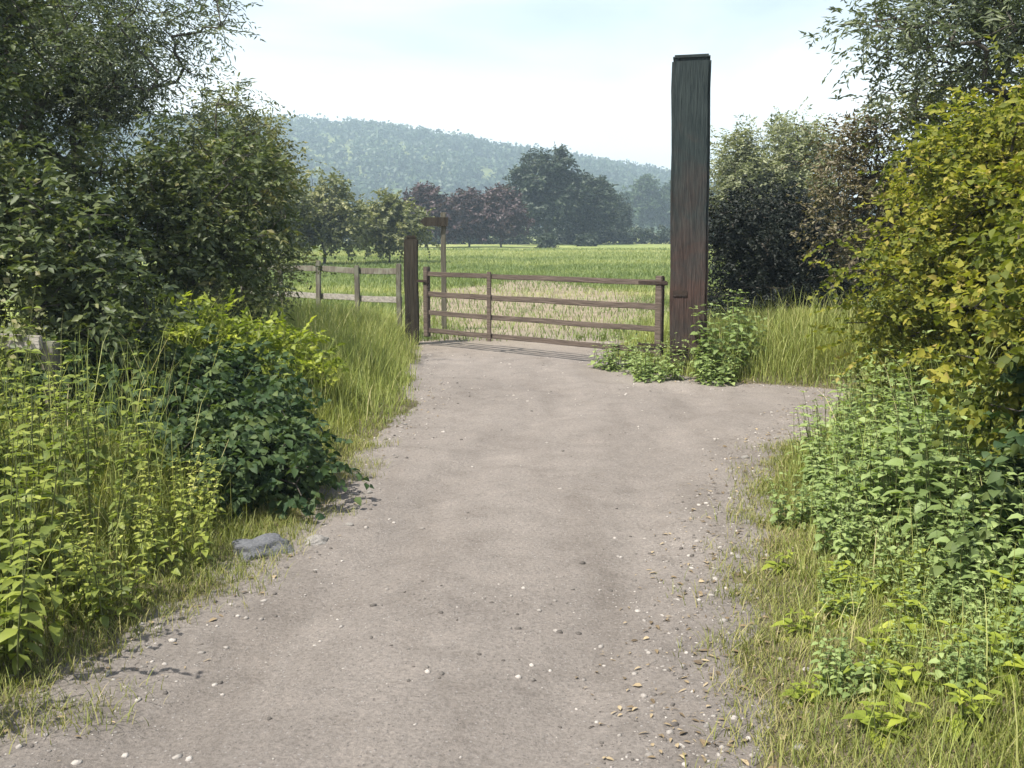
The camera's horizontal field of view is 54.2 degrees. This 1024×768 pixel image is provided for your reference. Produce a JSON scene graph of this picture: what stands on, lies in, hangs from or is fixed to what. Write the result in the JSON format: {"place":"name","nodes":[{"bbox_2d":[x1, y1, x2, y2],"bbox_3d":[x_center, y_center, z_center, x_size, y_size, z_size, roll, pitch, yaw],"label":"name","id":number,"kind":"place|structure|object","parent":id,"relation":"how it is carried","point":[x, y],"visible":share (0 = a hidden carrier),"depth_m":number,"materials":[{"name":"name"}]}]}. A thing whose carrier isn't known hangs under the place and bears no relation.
{"place":"outdoors","nodes":[
{"label":"outdoors","id":0,"kind":"place"},
{"bbox_2d":[7,125,661,234],"bbox_3d":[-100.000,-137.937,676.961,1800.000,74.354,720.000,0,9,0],"label":"hill","id":1,"kind":"structure","parent":0,"point":[487,170],"depth_m":526.99,"materials":[{"name":"green plant"}]},
{"bbox_2d":[0,109,876,230],"bbox_3d":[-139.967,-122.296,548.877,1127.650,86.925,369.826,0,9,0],"label":"woodland","id":2,"kind":"object","parent":1,"relation":"on","point":[371,134],"visible":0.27,"depth_m":533.96,"materials":[{"name":"green plant"}]},
{"bbox_2d":[0,280,851,767],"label":"track","id":3,"kind":"structure","parent":0,"point":[318,706],"depth_m":4.35,"materials":[{"name":"grey gravel"}]},
{"bbox_2d":[420,212,447,328],"bbox_3d":[-1.250,-1.785,16.073,0.450,1.920,0.119,-1,9,-8],"label":"fingerpost","id":4,"kind":"object","parent":3,"relation":"on","point":[442,220],"visible":0.8,"depth_m":16.01,"materials":[{"name":"brown wood"}]},
{"bbox_2d":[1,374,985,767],"bbox_3d":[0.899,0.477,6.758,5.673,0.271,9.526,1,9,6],"label":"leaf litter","id":5,"kind":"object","parent":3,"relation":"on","point":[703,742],"visible":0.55,"depth_m":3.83,"materials":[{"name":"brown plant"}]},
{"bbox_2d":[808,482,898,560],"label":"leafy herb","id":6,"kind":"object","parent":3,"relation":"on","point":[820,536],"visible":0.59,"depth_m":4.74,"materials":[{"name":"green plant"}]},
{"bbox_2d":[830,483,943,574],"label":"leafy herb","id":7,"kind":"object","parent":3,"relation":"on","point":[839,545],"visible":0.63,"depth_m":4.54,"materials":[{"name":"green plant"}]},
{"bbox_2d":[830,420,966,543],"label":"leafy herb","id":8,"kind":"object","parent":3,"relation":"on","point":[873,492],"visible":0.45,"depth_m":4.84,"materials":[{"name":"green plant"}]},
{"bbox_2d":[850,401,993,500],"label":"leafy herb","id":9,"kind":"object","parent":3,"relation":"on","point":[903,433],"visible":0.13,"depth_m":5.35,"materials":[{"name":"green plant"}]},
{"bbox_2d":[0,236,1023,767],"bbox_3d":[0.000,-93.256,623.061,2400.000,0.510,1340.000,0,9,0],"label":"ground","id":10,"kind":"structure","parent":0,"point":[374,434],"depth_m":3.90,"materials":[{"name":"green plant"}]},
{"bbox_2d":[2,285,46,458],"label":"nettle clump","id":11,"kind":"object","parent":10,"relation":"on","point":[16,370],"visible":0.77,"depth_m":5.35,"materials":[{"name":"green plant"}]},
{"bbox_2d":[0,293,57,441],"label":"nettle clump","id":12,"kind":"object","parent":10,"relation":"on","point":[19,373],"visible":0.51,"depth_m":5.94,"materials":[{"name":"green plant"}]},
{"bbox_2d":[0,334,63,430],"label":"rail fence","id":13,"kind":"object","parent":10,"relation":"on","point":[36,342],"visible":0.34,"depth_m":6.20,"materials":[{"name":"grey wood"}]},
{"bbox_2d":[0,344,74,537],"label":"nettle clump","id":14,"kind":"object","parent":10,"relation":"on","point":[45,455],"visible":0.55,"depth_m":4.70,"materials":[{"name":"green plant"}]},
{"bbox_2d":[0,431,83,681],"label":"nettle clump","id":15,"kind":"object","parent":10,"relation":"on","point":[15,634],"visible":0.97,"depth_m":3.62,"materials":[{"name":"green plant"}]},
{"bbox_2d":[0,349,87,592],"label":"nettle clump","id":16,"kind":"object","parent":10,"relation":"on","point":[46,530],"visible":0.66,"depth_m":4.28,"materials":[{"name":"green plant"}]},
{"bbox_2d":[0,341,103,484],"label":"nettle clump","id":17,"kind":"object","parent":10,"relation":"on","point":[68,444],"visible":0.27,"depth_m":5.35,"materials":[{"name":"green plant"}]},
{"bbox_2d":[0,0,139,323],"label":"hawthorn tree","id":18,"kind":"object","parent":10,"relation":"on","point":[10,21],"visible":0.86,"depth_m":8.14,"materials":[{"name":"green plant"}]},
{"bbox_2d":[10,348,166,545],"bbox_3d":[-2.027,0.356,4.768,0.656,1.055,0.498,-1,9,-4],"label":"nettle clump","id":19,"kind":"object","parent":10,"relation":"on","point":[90,472],"visible":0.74,"depth_m":4.72,"materials":[{"name":"green plant"}]},
{"bbox_2d":[31,482,158,627],"bbox_3d":[-1.734,0.744,4.148,0.466,0.611,0.452,0,9,-3],"label":"nettle clump","id":20,"kind":"object","parent":10,"relation":"on","point":[92,580],"visible":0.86,"depth_m":4.09,"materials":[{"name":"green plant"}]},
{"bbox_2d":[0,120,200,427],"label":"elder bush","id":21,"kind":"object","parent":10,"relation":"on","point":[83,302],"visible":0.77,"depth_m":6.66,"materials":[{"name":"green plant"}]},
{"bbox_2d":[53,339,170,502],"bbox_3d":[-2.155,0.238,5.371,0.604,1.022,0.681,-2,9,-13],"label":"nettle clump","id":22,"kind":"object","parent":10,"relation":"on","point":[153,425],"visible":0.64,"depth_m":5.42,"materials":[{"name":"green plant"}]},
{"bbox_2d":[0,0,299,230],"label":"willow tree","id":23,"kind":"object","parent":10,"relation":"on","point":[108,90],"visible":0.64,"depth_m":10.55,"materials":[{"name":"green plant"}]},
{"bbox_2d":[99,452,217,581],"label":"nettle clump","id":24,"kind":"object","parent":10,"relation":"on","point":[182,514],"visible":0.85,"depth_m":4.71,"materials":[{"name":"green plant"}]},
{"bbox_2d":[0,94,326,336],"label":"elder bush","id":25,"kind":"object","parent":10,"relation":"on","point":[208,245],"visible":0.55,"depth_m":9.35,"materials":[{"name":"green plant"}]},
{"bbox_2d":[0,306,331,445],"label":"bramble bush","id":26,"kind":"object","parent":10,"relation":"on","point":[245,358],"visible":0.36,"depth_m":6.61,"materials":[{"name":"green plant"}]},
{"bbox_2d":[131,435,225,534],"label":"nettle clump","id":27,"kind":"object","parent":10,"relation":"on","point":[204,495],"visible":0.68,"depth_m":5.23,"materials":[{"name":"green plant"}]},
{"bbox_2d":[55,344,373,519],"bbox_3d":[-1.833,0.226,6.293,2.347,0.868,1.518,6,11,35],"label":"bramble bush","id":28,"kind":"object","parent":10,"relation":"on","point":[263,457],"visible":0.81,"depth_m":5.88,"materials":[{"name":"green plant"}]},
{"bbox_2d":[110,67,336,317],"bbox_3d":[-3.862,-2.285,12.867,2.839,3.377,2.642,6,10,34],"label":"hawthorn tree","id":29,"kind":"object","parent":10,"relation":"on","point":[283,256],"visible":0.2,"depth_m":12.59,"materials":[{"name":"green plant"}]},
{"bbox_2d":[112,288,349,398],"bbox_3d":[-2.480,-0.312,8.471,2.185,0.993,1.591,-4,9,-24],"label":"dogwood shrub","id":30,"kind":"object","parent":10,"relation":"on","point":[294,335],"visible":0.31,"depth_m":8.34,"materials":[{"name":"green plant"}]},
{"bbox_2d":[231,533,294,559],"bbox_3d":[-1.238,0.842,5.043,0.328,0.161,0.234,3,7,-23],"label":"boulder","id":31,"kind":"object","parent":10,"relation":"on","point":[261,541],"visible":0.6,"depth_m":4.98,"materials":[{"name":"grey stone"}]},
{"bbox_2d":[231,146,311,258],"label":"hawthorn tree","id":32,"kind":"object","parent":10,"relation":"on","point":[300,204],"visible":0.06,"depth_m":42.97,"materials":[{"name":"green plant"}]},
{"bbox_2d":[241,260,401,331],"bbox_3d":[-3.065,-1.315,15.781,3.609,1.258,0.161,6,11,35],"label":"rail fence","id":33,"kind":"object","parent":10,"relation":"on","point":[356,270],"visible":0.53,"depth_m":15.24,"materials":[{"name":"grey wood"}]},
{"bbox_2d":[289,166,377,264],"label":"hawthorn tree","id":34,"kind":"object","parent":10,"relation":"on","point":[338,214],"visible":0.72,"depth_m":44.77,"materials":[{"name":"green plant"}]},
{"bbox_2d":[345,187,440,262],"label":"hawthorn tree","id":35,"kind":"object","parent":10,"relation":"on","point":[389,230],"visible":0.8,"depth_m":47.81,"materials":[{"name":"green plant"}]},
{"bbox_2d":[404,235,419,344],"bbox_3d":[-1.421,-1.292,14.165,0.210,1.600,0.208,-1,9,-6],"label":"gate post","id":36,"kind":"object","parent":10,"relation":"on","point":[411,301],"visible":0.91,"depth_m":14.06,"materials":[{"name":"brown wood"}]},
{"bbox_2d":[417,267,667,358],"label":"field gate","id":37,"kind":"structure","parent":36,"relation":"attached to","point":[659,283],"depth_m":12.64,"materials":[{"name":"brown wood"}]},
{"bbox_2d":[402,180,463,247],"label":"copper tree","id":38,"kind":"object","parent":10,"relation":"on","point":[425,197],"visible":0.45,"depth_m":97.59,"materials":[{"name":"purple plant"}]},
{"bbox_2d":[440,186,495,246],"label":"copper tree","id":39,"kind":"object","parent":10,"relation":"on","point":[465,200],"visible":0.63,"depth_m":100.94,"materials":[{"name":"purple plant"}]},
{"bbox_2d":[118,223,855,244],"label":"hedge","id":40,"kind":"object","parent":10,"relation":"on","point":[626,236],"visible":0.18,"depth_m":127.06,"materials":[{"name":"green plant"}]},
{"bbox_2d":[467,182,534,246],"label":"copper tree","id":41,"kind":"object","parent":10,"relation":"on","point":[507,217],"visible":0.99,"depth_m":100.16,"materials":[{"name":"purple plant"}]},
{"bbox_2d":[0,429,1023,767],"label":"turf","id":42,"kind":"structure","parent":10,"relation":"on","point":[192,573],"depth_m":3.90,"materials":[{"name":"green plant"}]},
{"bbox_2d":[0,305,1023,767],"bbox_3d":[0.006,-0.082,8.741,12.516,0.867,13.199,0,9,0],"label":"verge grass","id":43,"kind":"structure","parent":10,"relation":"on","point":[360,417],"depth_m":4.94,"materials":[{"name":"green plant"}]},
{"bbox_2d":[0,274,1023,767],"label":"tall grass","id":44,"kind":"structure","parent":10,"relation":"on","point":[110,450],"depth_m":5.47,"materials":[{"name":"green plant"}]},
{"bbox_2d":[149,247,933,341],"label":"meadow grass","id":45,"kind":"structure","parent":10,"relation":"on","point":[597,267],"depth_m":32.23,"materials":[{"name":"green plant"}]},
{"bbox_2d":[502,142,596,236],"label":"oak tree","id":46,"kind":"object","parent":10,"relation":"on","point":[549,191],"visible":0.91,"depth_m":116.28,"materials":[{"name":"green plant"}]},
{"bbox_2d":[558,169,625,238],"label":"oak tree","id":47,"kind":"object","parent":10,"relation":"on","point":[600,213],"visible":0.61,"depth_m":119.84,"materials":[{"name":"green plant"}]},
{"bbox_2d":[588,330,636,370],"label":"leafy herb","id":48,"kind":"object","parent":10,"relation":"on","point":[604,355],"visible":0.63,"depth_m":11.77,"materials":[{"name":"green plant"}]},
{"bbox_2d":[603,191,635,242],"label":"oak tree","id":49,"kind":"object","parent":10,"relation":"on","point":[624,217],"visible":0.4,"depth_m":133.28,"materials":[{"name":"green plant"}]},
{"bbox_2d":[605,335,662,374],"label":"leafy herb","id":50,"kind":"object","parent":10,"relation":"on","point":[624,362],"visible":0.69,"depth_m":11.49,"materials":[{"name":"green plant"}]},
{"bbox_2d":[616,173,671,230],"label":"oak tree","id":51,"kind":"object","parent":10,"relation":"on","point":[648,199],"visible":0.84,"depth_m":247.94,"materials":[{"name":"green plant"}]},
{"bbox_2d":[629,342,671,382],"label":"leafy herb","id":52,"kind":"object","parent":10,"relation":"on","point":[659,377],"visible":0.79,"depth_m":10.80,"materials":[{"name":"green plant"}]},
{"bbox_2d":[628,330,687,379],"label":"leafy herb","id":53,"kind":"object","parent":10,"relation":"on","point":[676,374],"visible":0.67,"depth_m":11.03,"materials":[{"name":"green plant"}]},
{"bbox_2d":[669,53,710,371],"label":"timber pillar","id":54,"kind":"structure","parent":10,"relation":"on","point":[690,148],"depth_m":11.04,"materials":[{"name":"wood"}]},
{"bbox_2d":[688,342,739,386],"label":"leafy herb","id":55,"kind":"object","parent":10,"relation":"on","point":[708,378],"visible":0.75,"depth_m":10.54,"materials":[{"name":"green plant"}]},
{"bbox_2d":[690,302,748,380],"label":"leafy herb","id":56,"kind":"object","parent":10,"relation":"on","point":[715,350],"visible":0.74,"depth_m":10.88,"materials":[{"name":"green plant"}]},
{"bbox_2d":[720,289,766,364],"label":"leafy herb","id":57,"kind":"object","parent":10,"relation":"on","point":[750,334],"visible":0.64,"depth_m":11.08,"materials":[{"name":"green plant"}]},
{"bbox_2d":[709,96,874,266],"bbox_3d":[6.605,-4.659,25.167,5.019,4.790,4.187,0,9,0],"label":"willow tree","id":58,"kind":"object","parent":10,"relation":"on","point":[789,155],"visible":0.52,"depth_m":24.40,"materials":[{"name":"green plant"}]},
{"bbox_2d":[769,607,819,641],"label":"dock plant","id":59,"kind":"object","parent":10,"relation":"on","point":[786,621],"visible":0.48,"depth_m":3.93,"materials":[{"name":"green plant"}]},
{"bbox_2d":[766,465,831,530],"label":"leafy herb","id":60,"kind":"object","parent":10,"relation":"on","point":[807,510],"visible":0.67,"depth_m":5.34,"materials":[{"name":"green plant"}]},
{"bbox_2d":[708,170,891,321],"bbox_3d":[3.927,-1.801,13.715,3.317,2.245,2.613,0,9,0],"label":"evergreen bush","id":61,"kind":"object","parent":10,"relation":"on","point":[773,228],"visible":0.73,"depth_m":13.37,"materials":[{"name":"green plant"}]},
{"bbox_2d":[779,674,836,705],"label":"dock plant","id":62,"kind":"object","parent":10,"relation":"on","point":[788,692],"visible":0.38,"depth_m":3.39,"materials":[{"name":"green plant"}]},
{"bbox_2d":[785,398,861,464],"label":"leafy herb","id":63,"kind":"object","parent":10,"relation":"on","point":[820,428],"visible":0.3,"depth_m":6.73,"materials":[{"name":"green plant"}]},
{"bbox_2d":[799,396,873,495],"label":"leafy herb","id":64,"kind":"object","parent":10,"relation":"on","point":[847,436],"visible":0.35,"depth_m":5.75,"materials":[{"name":"green plant"}]},
{"bbox_2d":[796,383,885,491],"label":"leafy herb","id":65,"kind":"object","parent":10,"relation":"on","point":[809,444],"visible":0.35,"depth_m":6.06,"materials":[{"name":"green plant"}]},
{"bbox_2d":[817,576,868,623],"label":"leafy herb","id":66,"kind":"object","parent":10,"relation":"on","point":[836,603],"visible":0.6,"depth_m":4.04,"materials":[{"name":"green plant"}]},
{"bbox_2d":[808,610,892,708],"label":"leafy herb","id":67,"kind":"object","parent":10,"relation":"on","point":[860,669],"visible":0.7,"depth_m":3.37,"materials":[{"name":"green plant"}]},
{"bbox_2d":[818,549,886,595],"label":"leafy herb","id":68,"kind":"object","parent":10,"relation":"on","point":[831,579],"visible":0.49,"depth_m":4.33,"materials":[{"name":"green plant"}]},
{"bbox_2d":[810,442,902,540],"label":"leafy herb","id":69,"kind":"object","parent":10,"relation":"on","point":[824,494],"visible":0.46,"depth_m":5.06,"materials":[{"name":"green plant"}]},
{"bbox_2d":[828,560,897,604],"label":"dock plant","id":70,"kind":"object","parent":10,"relation":"on","point":[873,587],"visible":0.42,"depth_m":4.22,"materials":[{"name":"green plant"}]},
{"bbox_2d":[827,357,899,430],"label":"leafy herb","id":71,"kind":"object","parent":10,"relation":"on","point":[844,389],"visible":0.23,"depth_m":7.35,"materials":[{"name":"green plant"}]},
{"bbox_2d":[807,418,923,508],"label":"leafy herb","id":72,"kind":"object","parent":10,"relation":"on","point":[814,468],"visible":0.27,"depth_m":5.60,"materials":[{"name":"green plant"}]},
{"bbox_2d":[779,94,965,317],"bbox_3d":[4.246,-1.833,11.129,2.336,2.681,2.011,0,9,0],"label":"russet shrub","id":73,"kind":"object","parent":10,"relation":"on","point":[863,183],"visible":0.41,"depth_m":10.97,"materials":[{"name":"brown plant"}]},
{"bbox_2d":[833,351,922,457],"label":"leafy herb","id":74,"kind":"object","parent":10,"relation":"on","point":[854,395],"visible":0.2,"depth_m":6.45,"materials":[{"name":"green plant"}]},
{"bbox_2d":[826,365,933,440],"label":"leafy herb","id":75,"kind":"object","parent":10,"relation":"on","point":[853,413],"visible":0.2,"depth_m":6.95,"materials":[{"name":"green plant"}]},
{"bbox_2d":[841,692,930,753],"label":"dock plant","id":76,"kind":"object","parent":10,"relation":"on","point":[873,723],"visible":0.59,"depth_m":3.07,"materials":[{"name":"green plant"}]},
{"bbox_2d":[842,637,946,710],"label":"dock plant","id":77,"kind":"object","parent":10,"relation":"on","point":[895,670],"visible":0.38,"depth_m":3.31,"materials":[{"name":"green plant"}]},
{"bbox_2d":[866,591,929,639],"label":"dock plant","id":78,"kind":"object","parent":10,"relation":"on","point":[906,619],"visible":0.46,"depth_m":3.78,"materials":[{"name":"green plant"}]},
{"bbox_2d":[798,0,1023,153],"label":"ash tree","id":79,"kind":"object","parent":10,"relation":"on","point":[1000,21],"visible":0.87,"depth_m":8.98,"materials":[{"name":"green plant"}]},
{"bbox_2d":[802,34,1023,417],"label":"field maple","id":80,"kind":"object","parent":10,"relation":"on","point":[965,209],"visible":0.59,"depth_m":6.38,"materials":[{"name":"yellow plant"}]},
{"bbox_2d":[866,378,966,524],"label":"leafy herb","id":81,"kind":"object","parent":10,"relation":"on","point":[912,432],"visible":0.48,"depth_m":5.03,"materials":[{"name":"green plant"}]},
{"bbox_2d":[855,346,982,457],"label":"leafy herb","id":82,"kind":"object","parent":10,"relation":"on","point":[885,407],"visible":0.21,"depth_m":6.00,"materials":[{"name":"green plant"}]},
{"bbox_2d":[868,504,971,599],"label":"leafy herb","id":83,"kind":"object","parent":10,"relation":"on","point":[921,577],"visible":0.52,"depth_m":4.18,"materials":[{"name":"green plant"}]},
{"bbox_2d":[883,562,960,636],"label":"leafy herb","id":84,"kind":"object","parent":10,"relation":"on","point":[947,613],"visible":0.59,"depth_m":3.81,"materials":[{"name":"green plant"}]},
{"bbox_2d":[889,609,963,669],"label":"leafy herb","id":85,"kind":"object","parent":10,"relation":"on","point":[897,646],"visible":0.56,"depth_m":3.55,"materials":[{"name":"green plant"}]},
{"bbox_2d":[906,561,950,626],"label":"leafy herb","id":86,"kind":"object","parent":10,"relation":"on","point":[934,601],"visible":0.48,"depth_m":3.84,"materials":[{"name":"green plant"}]},
{"bbox_2d":[836,55,1020,314],"bbox_3d":[5.018,-1.950,10.749,3.050,3.050,2.744,0,9,0],"label":"hawthorn bush","id":87,"kind":"object","parent":10,"relation":"on","point":[905,109],"visible":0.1,"depth_m":10.53,"materials":[{"name":"green plant"}]},
{"bbox_2d":[865,387,1002,477],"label":"leafy herb","id":88,"kind":"object","parent":10,"relation":"on","point":[879,432],"visible":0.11,"depth_m":5.72,"materials":[{"name":"green plant"}]},
{"bbox_2d":[879,347,990,446],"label":"leafy herb","id":89,"kind":"object","parent":10,"relation":"on","point":[900,403],"visible":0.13,"depth_m":6.15,"materials":[{"name":"green plant"}]},
{"bbox_2d":[881,405,994,563],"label":"leafy herb","id":90,"kind":"object","parent":10,"relation":"on","point":[921,494],"visible":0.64,"depth_m":4.52,"materials":[{"name":"green plant"}]},
{"bbox_2d":[889,78,1023,461],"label":"hazel bush","id":91,"kind":"object","parent":10,"relation":"on","point":[984,398],"visible":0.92,"depth_m":4.55,"materials":[{"name":"green plant"}]},
{"bbox_2d":[906,435,1020,535],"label":"leafy herb","id":92,"kind":"object","parent":10,"relation":"on","point":[970,488],"visible":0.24,"depth_m":4.57,"materials":[{"name":"green plant"}]},
{"bbox_2d":[933,678,1005,745],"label":"dock plant","id":93,"kind":"object","parent":10,"relation":"on","point":[961,694],"visible":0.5,"depth_m":3.00,"materials":[{"name":"green plant"}]},
{"bbox_2d":[920,330,1023,498],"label":"leafy herb","id":94,"kind":"object","parent":10,"relation":"on","point":[942,400],"visible":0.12,"depth_m":5.05,"materials":[{"name":"green plant"}]},
{"bbox_2d":[925,605,1023,703],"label":"leafy herb","id":95,"kind":"object","parent":10,"relation":"on","point":[962,664],"visible":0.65,"depth_m":3.23,"materials":[{"name":"green plant"}]},
{"bbox_2d":[932,499,1016,614],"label":"leafy herb","id":96,"kind":"object","parent":10,"relation":"on","point":[965,565],"visible":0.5,"depth_m":3.89,"materials":[{"name":"green plant"}]},
{"bbox_2d":[926,457,1023,582],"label":"leafy herb","id":97,"kind":"object","parent":10,"relation":"on","point":[936,533],"visible":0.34,"depth_m":4.05,"materials":[{"name":"green plant"}]},
{"bbox_2d":[929,360,1023,581],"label":"bramble bush","id":98,"kind":"object","parent":10,"relation":"on","point":[1009,449],"visible":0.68,"depth_m":3.99,"materials":[{"name":"green plant"}]},
{"bbox_2d":[949,545,1004,630],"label":"leafy herb","id":99,"kind":"object","parent":10,"relation":"on","point":[952,597],"visible":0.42,"depth_m":3.76,"materials":[{"name":"green plant"}]},
{"bbox_2d":[955,552,1023,644],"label":"leafy herb","id":100,"kind":"object","parent":10,"relation":"on","point":[978,601],"visible":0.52,"depth_m":3.59,"materials":[{"name":"green plant"}]},
{"bbox_2d":[968,624,1023,695],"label":"dock plant","id":101,"kind":"object","parent":10,"relation":"on","point":[1018,662],"visible":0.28,"depth_m":3.21,"materials":[{"name":"green plant"}]},
{"bbox_2d":[973,568,1023,634],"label":"dock plant","id":102,"kind":"object","parent":10,"relation":"on","point":[1005,583],"visible":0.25,"depth_m":3.63,"materials":[{"name":"green plant"}]},
{"bbox_2d":[979,475,1023,604],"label":"leafy herb","id":103,"kind":"object","parent":10,"relation":"on","point":[998,545],"visible":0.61,"depth_m":3.77,"materials":[{"name":"green plant"}]},
{"bbox_2d":[10,0,1023,198],"label":"sky","id":104,"kind":"structure","parent":0,"point":[594,77],"materials":[{"name":"white"}]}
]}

